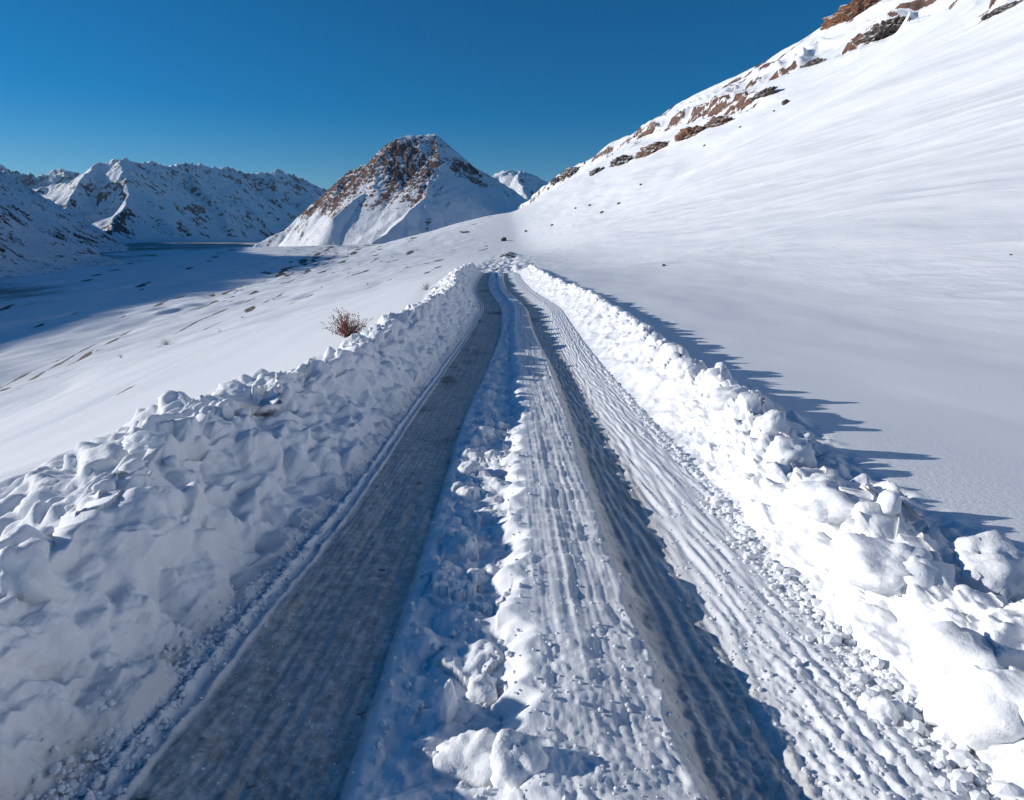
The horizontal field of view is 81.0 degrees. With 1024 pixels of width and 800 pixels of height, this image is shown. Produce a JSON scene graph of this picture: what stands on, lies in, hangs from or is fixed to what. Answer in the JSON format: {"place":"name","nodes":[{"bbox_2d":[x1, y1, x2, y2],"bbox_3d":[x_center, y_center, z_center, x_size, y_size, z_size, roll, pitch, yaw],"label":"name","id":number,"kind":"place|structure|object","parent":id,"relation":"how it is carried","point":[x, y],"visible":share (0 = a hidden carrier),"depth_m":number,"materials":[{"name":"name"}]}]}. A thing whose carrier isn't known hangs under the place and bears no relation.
{"place":"outdoors","nodes":[
{"label":"outdoors","id":0,"kind":"place"},
{"bbox_2d":[0,164,79,188],"bbox_3d":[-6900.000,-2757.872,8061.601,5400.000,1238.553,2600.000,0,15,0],"label":"mountain","id":1,"kind":"structure","parent":0,"point":[52,177],"depth_m":7975.81,"materials":[{"name":"white snow"}]},
{"bbox_2d":[0,171,129,276],"bbox_3d":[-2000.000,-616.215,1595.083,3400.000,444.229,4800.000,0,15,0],"label":"shaded hill","id":2,"kind":"structure","parent":0,"point":[40,234],"depth_m":978.71,"materials":[{"name":"white snow"}]},
{"bbox_2d":[32,158,327,242],"bbox_3d":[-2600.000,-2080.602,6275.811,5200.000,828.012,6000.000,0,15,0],"label":"mountain range","id":3,"kind":"structure","parent":0,"point":[125,200],"depth_m":4978.80,"materials":[{"name":"white snow"}]},
{"bbox_2d":[253,134,527,246],"bbox_3d":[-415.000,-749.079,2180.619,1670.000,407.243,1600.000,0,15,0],"label":"mountain peak","id":4,"kind":"structure","parent":0,"point":[402,187],"depth_m":2000.50,"materials":[{"name":"white snow"}]},
{"bbox_2d":[0,0,851,189],"label":"sky","id":5,"kind":"structure","parent":0,"point":[310,90],"materials":[{"name":"blue"}]},
{"bbox_2d":[0,0,1023,472],"bbox_3d":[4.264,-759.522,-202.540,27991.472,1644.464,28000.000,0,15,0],"label":"ground","id":6,"kind":"structure","parent":0,"point":[850,208],"depth_m":93.45,"materials":[{"name":"white snow"}]},
{"bbox_2d":[0,262,486,799],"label":"snow bank","id":7,"kind":"structure","parent":6,"relation":"on","point":[148,554],"depth_m":3.78,"materials":[{"name":"white snow"}]},
{"bbox_2d":[0,596,18,613],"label":"snow clod","id":8,"kind":"object","parent":7,"relation":"on","point":[8,604],"visible":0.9,"depth_m":2.35,"materials":[{"name":"white snow"}]},
{"bbox_2d":[0,538,58,603],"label":"snow lump","id":9,"kind":"object","parent":7,"relation":"on","point":[26,574],"visible":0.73,"depth_m":2.44,"materials":[{"name":"white snow"}]},
{"bbox_2d":[38,526,53,535],"bbox_3d":[-2.328,0.665,2.991,0.092,0.064,0.108,0,15,0],"label":"snow clod","id":10,"kind":"object","parent":7,"relation":"on","point":[48,530],"visible":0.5,"depth_m":2.98,"materials":[{"name":"white snow"}]},
{"bbox_2d":[64,504,74,511],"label":"snow clod","id":11,"kind":"object","parent":7,"relation":"on","point":[67,508],"visible":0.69,"depth_m":3.45,"materials":[{"name":"white snow"}]},
{"bbox_2d":[91,479,115,492],"bbox_3d":[-2.375,0.512,3.494,0.108,0.096,0.120,12,19,39],"label":"snow clod","id":12,"kind":"object","parent":7,"relation":"on","point":[107,485],"visible":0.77,"depth_m":3.47,"materials":[{"name":"white snow"}]},
{"bbox_2d":[118,458,144,471],"bbox_3d":[-2.438,0.428,3.848,0.131,0.099,0.170,0,15,0],"label":"snow clod","id":13,"kind":"object","parent":7,"relation":"on","point":[133,464],"visible":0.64,"depth_m":3.81,"materials":[{"name":"white snow"}]},
{"bbox_2d":[121,430,167,455],"bbox_3d":[-2.591,0.300,4.297,0.374,0.200,0.324,0,15,0],"label":"snow lump","id":14,"kind":"object","parent":7,"relation":"on","point":[142,442],"visible":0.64,"depth_m":4.18,"materials":[{"name":"white snow"}]},
{"bbox_2d":[164,455,178,466],"bbox_3d":[-2.338,0.422,4.118,0.087,0.087,0.094,-12,19,-39],"label":"snow clod","id":15,"kind":"object","parent":7,"relation":"on","point":[172,460],"visible":1,"depth_m":4.09,"materials":[{"name":"white snow"}]},
{"bbox_2d":[209,400,218,405],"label":"snow clod","id":16,"kind":"object","parent":7,"relation":"on","point":[213,402],"visible":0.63,"depth_m":5.78,"materials":[{"name":"white snow"}]},
{"bbox_2d":[215,401,228,408],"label":"snow clod","id":17,"kind":"object","parent":7,"relation":"on","point":[222,404],"visible":0.99,"depth_m":5.71,"materials":[{"name":"white snow"}]},
{"bbox_2d":[212,381,260,395],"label":"snow lump","id":18,"kind":"object","parent":7,"relation":"on","point":[232,387],"visible":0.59,"depth_m":6.94,"materials":[{"name":"white snow"}]},
{"bbox_2d":[236,408,250,415],"bbox_3d":[-2.648,0.126,5.917,0.131,0.107,0.129,14,20,41],"label":"snow clod","id":19,"kind":"object","parent":7,"relation":"on","point":[241,411],"visible":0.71,"depth_m":5.88,"materials":[{"name":"white snow"}]},
{"bbox_2d":[336,348,342,354],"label":"snow clod","id":20,"kind":"object","parent":7,"relation":"on","point":[339,351],"visible":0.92,"depth_m":9.32,"materials":[{"name":"white snow"}]},
{"bbox_2d":[342,350,350,353],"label":"snow clod","id":21,"kind":"object","parent":7,"relation":"on","point":[346,352],"visible":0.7,"depth_m":9.43,"materials":[{"name":"white snow"}]},
{"bbox_2d":[321,307,371,337],"bbox_3d":[-5.775,-2.733,21.054,1.811,1.134,1.437,0,15,0],"label":"shrub","id":22,"kind":"object","parent":6,"relation":"on","point":[346,327],"visible":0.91,"depth_m":20.97,"materials":[{"name":"brown plant"}]},
{"bbox_2d":[550,178,559,184],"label":"rock outcrop","id":23,"kind":"object","parent":6,"relation":"on","point":[553,181],"visible":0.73,"depth_m":1384.21,"materials":[{"name":"brown stone"}]},
{"bbox_2d":[559,166,580,178],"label":"rock outcrop","id":24,"kind":"object","parent":6,"relation":"on","point":[567,172],"visible":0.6,"depth_m":1294.75,"materials":[{"name":"grey stone"}]},
{"bbox_2d":[589,167,604,175],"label":"rock outcrop","id":25,"kind":"object","parent":6,"relation":"on","point":[595,171],"visible":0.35,"depth_m":734.26,"materials":[{"name":"grey stone"}]},
{"bbox_2d":[609,154,633,166],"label":"rock outcrop","id":26,"kind":"object","parent":6,"relation":"on","point":[621,160],"visible":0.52,"depth_m":660.71,"materials":[{"name":"grey stone"}]},
{"bbox_2d":[637,129,654,138],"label":"rock outcrop","id":27,"kind":"object","parent":6,"relation":"on","point":[646,132],"visible":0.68,"depth_m":793.19,"materials":[{"name":"brown stone"}]},
{"bbox_2d":[634,141,669,158],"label":"rock outcrop","id":28,"kind":"object","parent":6,"relation":"on","point":[647,150],"visible":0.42,"depth_m":577.33,"materials":[{"name":"brown stone"}]},
{"bbox_2d":[674,125,704,141],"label":"rock outcrop","id":29,"kind":"object","parent":6,"relation":"on","point":[686,132],"visible":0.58,"depth_m":503.04,"materials":[{"name":"brown stone"}]},
{"bbox_2d":[703,115,732,128],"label":"rock outcrop","id":30,"kind":"object","parent":6,"relation":"on","point":[716,121],"visible":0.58,"depth_m":463.82,"materials":[{"name":"brown stone"}]},
{"bbox_2d":[748,86,777,101],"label":"rock outcrop","id":31,"kind":"object","parent":6,"relation":"on","point":[766,91],"visible":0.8,"depth_m":416.93,"materials":[{"name":"grey stone"}]},
{"bbox_2d":[510,264,1023,796],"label":"snow bank","id":32,"kind":"structure","parent":6,"relation":"on","point":[948,474],"depth_m":5.50,"materials":[{"name":"white snow"}]},
{"bbox_2d":[673,357,706,378],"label":"snow lump","id":33,"kind":"object","parent":32,"relation":"on","point":[681,365],"visible":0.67,"depth_m":9.54,"materials":[{"name":"white snow"}]},
{"bbox_2d":[715,362,726,367],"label":"snow clod","id":34,"kind":"object","parent":32,"relation":"on","point":[719,364],"visible":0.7,"depth_m":8.63,"materials":[{"name":"white snow"}]},
{"bbox_2d":[709,386,747,411],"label":"snow lump","id":35,"kind":"object","parent":32,"relation":"on","point":[720,396],"visible":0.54,"depth_m":7.29,"materials":[{"name":"white snow"}]},
{"bbox_2d":[751,409,788,434],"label":"snow lump","id":36,"kind":"object","parent":32,"relation":"on","point":[772,420],"visible":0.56,"depth_m":5.55,"materials":[{"name":"white snow"}]},
{"bbox_2d":[761,435,817,467],"bbox_3d":[2.338,0.511,5.062,0.435,0.437,0.370,0,15,0],"label":"snow lump","id":37,"kind":"object","parent":32,"relation":"on","point":[800,452],"visible":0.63,"depth_m":4.94,"materials":[{"name":"white snow"}]},
{"bbox_2d":[789,430,796,437],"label":"snow clod","id":38,"kind":"object","parent":32,"relation":"on","point":[792,433],"visible":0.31,"depth_m":5.65,"materials":[{"name":"white snow"}]},
{"bbox_2d":[812,448,821,455],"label":"snow clod","id":39,"kind":"object","parent":32,"relation":"on","point":[817,452],"visible":0.37,"depth_m":5.54,"materials":[{"name":"white snow"}]},
{"bbox_2d":[786,473,860,523],"bbox_3d":[2.115,0.660,3.857,0.486,0.306,0.542,-9,17,-29],"label":"snow lump","id":40,"kind":"object","parent":32,"relation":"on","point":[820,497],"visible":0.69,"depth_m":3.79,"materials":[{"name":"white snow"}]},
{"bbox_2d":[851,508,856,516],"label":"snow clod","id":41,"kind":"object","parent":32,"relation":"on","point":[853,512],"visible":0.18,"depth_m":3.58,"materials":[{"name":"white snow"}]},
{"bbox_2d":[833,533,932,595],"bbox_3d":[1.956,0.847,3.132,0.494,0.246,0.473,0,15,0],"label":"snow lump","id":42,"kind":"object","parent":32,"relation":"on","point":[874,565],"visible":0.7,"depth_m":3.02,"materials":[{"name":"white snow"}]},
{"bbox_2d":[877,490,901,514],"bbox_3d":[2.136,0.583,3.401,0.119,0.149,0.134,0,15,0],"label":"snow clod","id":43,"kind":"object","parent":32,"relation":"on","point":[889,502],"visible":0.98,"depth_m":3.36,"materials":[{"name":"white snow"}]},
{"bbox_2d":[902,560,934,587],"bbox_3d":[1.969,0.865,2.941,0.172,0.154,0.181,0,15,0],"label":"snow clod","id":44,"kind":"object","parent":32,"relation":"on","point":[922,576],"visible":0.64,"depth_m":2.88,"materials":[{"name":"white snow"}]},
{"bbox_2d":[953,584,972,595],"bbox_3d":[2.062,0.875,2.729,0.089,0.067,0.093,0,15,0],"label":"snow clod","id":45,"kind":"object","parent":32,"relation":"on","point":[958,587],"visible":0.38,"depth_m":2.73,"materials":[{"name":"white snow"}]},
{"bbox_2d":[909,621,1023,751],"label":"snow lump","id":46,"kind":"object","parent":32,"relation":"on","point":[962,701],"visible":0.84,"depth_m":2.27,"materials":[{"name":"white snow"}]},
{"bbox_2d":[952,529,1023,602],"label":"snow lump","id":47,"kind":"object","parent":32,"relation":"on","point":[992,561],"visible":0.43,"depth_m":2.94,"materials":[{"name":"white snow"}]},
{"bbox_2d":[782,99,788,104],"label":"rock","id":48,"kind":"object","parent":6,"relation":"on","point":[785,101],"visible":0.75,"depth_m":361.77,"materials":[{"name":"stone"}]},
{"bbox_2d":[799,57,826,67],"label":"rock outcrop","id":49,"kind":"object","parent":6,"relation":"on","point":[818,60],"visible":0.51,"depth_m":406.54,"materials":[{"name":"grey stone"}]},
{"bbox_2d":[820,0,880,29],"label":"rock outcrop","id":50,"kind":"object","parent":6,"relation":"on","point":[848,11],"visible":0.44,"depth_m":453.92,"materials":[{"name":"brown stone"}]},
{"bbox_2d":[854,15,906,44],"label":"rock outcrop","id":51,"kind":"object","parent":6,"relation":"on","point":[885,29],"visible":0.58,"depth_m":355.29,"materials":[{"name":"grey stone"}]},
{"bbox_2d":[980,0,1023,21],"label":"rock outcrop","id":52,"kind":"object","parent":6,"relation":"on","point":[998,10],"visible":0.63,"depth_m":175.88,"materials":[{"name":"stone"}]},
{"bbox_2d":[492,170,547,199],"bbox_3d":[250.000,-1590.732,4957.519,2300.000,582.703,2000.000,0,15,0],"label":"snowy peak","id":53,"kind":"structure","parent":0,"point":[525,185],"depth_m":4768.78,"materials":[{"name":"white snow"}]},
{"bbox_2d":[83,269,990,799],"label":"road","id":54,"kind":"structure","parent":0,"point":[243,745],"depth_m":3.07,"materials":[{"name":"white snow"}]},
{"bbox_2d":[15,369,1023,799],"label":"snow crumbs","id":55,"kind":"object","parent":54,"relation":"on","point":[959,781],"visible":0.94,"depth_m":2.75,"materials":[{"name":"white snow"}]},
{"bbox_2d":[339,269,701,799],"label":"snow ridge","id":56,"kind":"structure","parent":54,"relation":"on","point":[518,356],"depth_m":3.01,"materials":[{"name":"white snow"}]},
{"bbox_2d":[436,678,456,723],"bbox_3d":[-0.261,1.217,2.421,0.076,0.231,0.092,9,17,31],"label":"snow shard","id":57,"kind":"object","parent":56,"relation":"on","point":[446,707],"visible":0.93,"depth_m":2.39,"materials":[{"name":"white snow"}]},
{"bbox_2d":[432,727,498,787],"bbox_3d":[-0.151,1.323,2.213,0.295,0.282,0.275,0,15,0],"label":"snow lump","id":58,"kind":"object","parent":56,"relation":"on","point":[465,756],"visible":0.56,"depth_m":2.15,"materials":[{"name":"white snow"}]},
{"bbox_2d":[458,460,479,476],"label":"snow lump","id":59,"kind":"object","parent":56,"relation":"on","point":[467,467],"visible":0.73,"depth_m":5.95,"materials":[{"name":"white snow"}]},
{"bbox_2d":[465,673,497,705],"bbox_3d":[-0.139,1.286,2.637,0.166,0.189,0.183,0,15,0],"label":"snow lump","id":60,"kind":"object","parent":56,"relation":"on","point":[481,689],"visible":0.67,"depth_m":2.58,"materials":[{"name":"white snow"}]},
{"bbox_2d":[477,426,493,436],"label":"snow lump","id":61,"kind":"object","parent":56,"relation":"on","point":[483,430],"visible":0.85,"depth_m":7.67,"materials":[{"name":"white snow"}]},
{"bbox_2d":[494,420,510,430],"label":"snow lump","id":62,"kind":"object","parent":56,"relation":"on","point":[499,425],"visible":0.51,"depth_m":8.08,"materials":[{"name":"white snow"}]},
{"bbox_2d":[489,728,548,790],"bbox_3d":[0.021,1.274,2.092,0.209,0.253,0.188,12,19,38],"label":"snow lump","id":63,"kind":"object","parent":56,"relation":"on","point":[517,758],"visible":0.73,"depth_m":2.05,"materials":[{"name":"white snow"}]},
{"bbox_2d":[858,689,876,711],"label":"snow lump","id":64,"kind":"object","parent":54,"relation":"on","point":[864,698],"visible":0.41,"depth_m":2.53,"materials":[{"name":"white snow"}]},
{"bbox_2d":[867,694,901,726],"bbox_3d":[1.531,1.294,2.469,0.132,0.170,0.114,-11,19,-36],"label":"snow lump","id":65,"kind":"object","parent":54,"relation":"on","point":[883,709],"visible":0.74,"depth_m":2.43,"materials":[{"name":"white snow"}]}
]}

